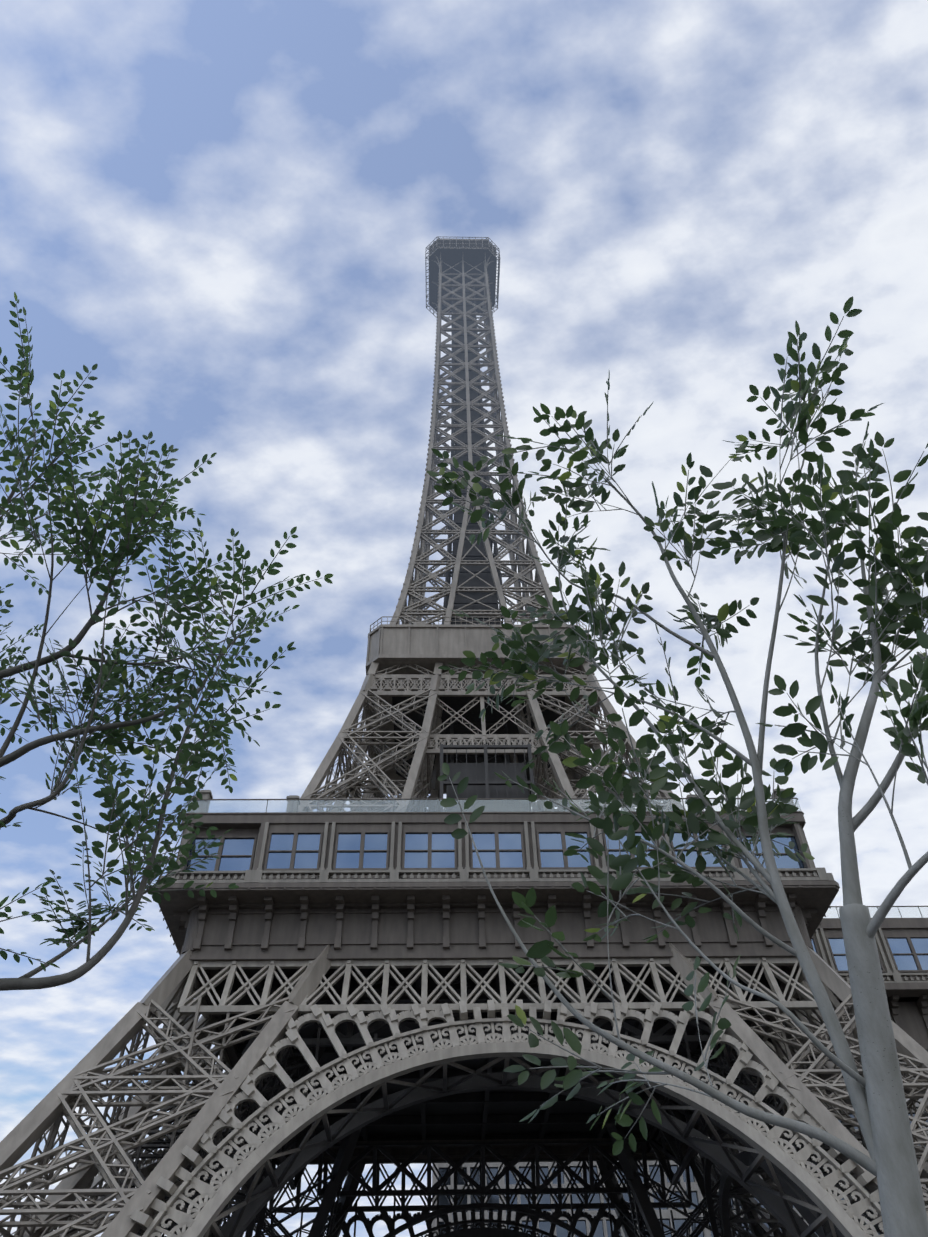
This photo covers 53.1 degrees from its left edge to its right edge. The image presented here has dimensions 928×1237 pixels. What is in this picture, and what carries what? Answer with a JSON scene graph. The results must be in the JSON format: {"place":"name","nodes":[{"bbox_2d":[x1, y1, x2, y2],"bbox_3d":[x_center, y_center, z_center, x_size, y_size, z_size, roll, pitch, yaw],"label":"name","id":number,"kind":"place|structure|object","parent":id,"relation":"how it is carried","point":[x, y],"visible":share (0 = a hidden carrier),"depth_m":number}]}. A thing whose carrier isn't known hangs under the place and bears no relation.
{"place":"outdoors","nodes":[
{"label":"outdoors","id":0,"kind":"place"},
{"bbox_2d":[0,292,332,990],"bbox_3d":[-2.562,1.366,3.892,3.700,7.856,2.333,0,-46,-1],"label":"tree","id":1,"kind":"object","parent":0,"point":[87,530],"depth_m":5.24},
{"bbox_2d":[0,236,927,1236],"bbox_3d":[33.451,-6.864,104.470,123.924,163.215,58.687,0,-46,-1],"label":"tower","id":2,"kind":"structure","parent":0,"point":[414,650],"depth_m":64.92},
{"bbox_2d":[46,957,927,1236],"bbox_3d":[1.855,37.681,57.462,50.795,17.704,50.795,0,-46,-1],"label":"arch","id":3,"kind":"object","parent":2,"relation":"attached to","point":[179,1004],"visible":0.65,"depth_m":47.66},
{"bbox_2d":[155,798,927,1159],"bbox_3d":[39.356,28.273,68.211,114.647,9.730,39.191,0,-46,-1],"label":"tower cladding","id":4,"kind":"structure","parent":2,"relation":"attached to","point":[373,920],"depth_m":53.28},
{"bbox_2d":[160,789,927,982],"bbox_3d":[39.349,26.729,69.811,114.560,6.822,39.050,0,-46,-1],"label":"light tower cladding","id":5,"kind":"object","parent":2,"relation":"attached to","point":[259,875],"visible":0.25,"depth_m":53.49},
{"bbox_2d":[186,799,927,917],"bbox_3d":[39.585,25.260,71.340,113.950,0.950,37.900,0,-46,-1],"label":"railing","id":6,"kind":"object","parent":2,"relation":"attached to","point":[384,808],"visible":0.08,"depth_m":57.17},
{"bbox_2d":[0,0,927,1236],"label":"sky","id":7,"kind":"structure","parent":0,"point":[229,210]},
{"bbox_2d":[426,296,927,1236],"bbox_3d":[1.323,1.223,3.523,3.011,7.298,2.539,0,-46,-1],"label":"tree","id":8,"kind":"object","parent":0,"point":[798,536],"depth_m":4.42},
{"bbox_2d":[432,1098,927,1236],"bbox_3d":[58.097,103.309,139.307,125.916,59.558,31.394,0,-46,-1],"label":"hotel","id":9,"kind":"structure","parent":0,"point":[666,1213],"depth_m":136.02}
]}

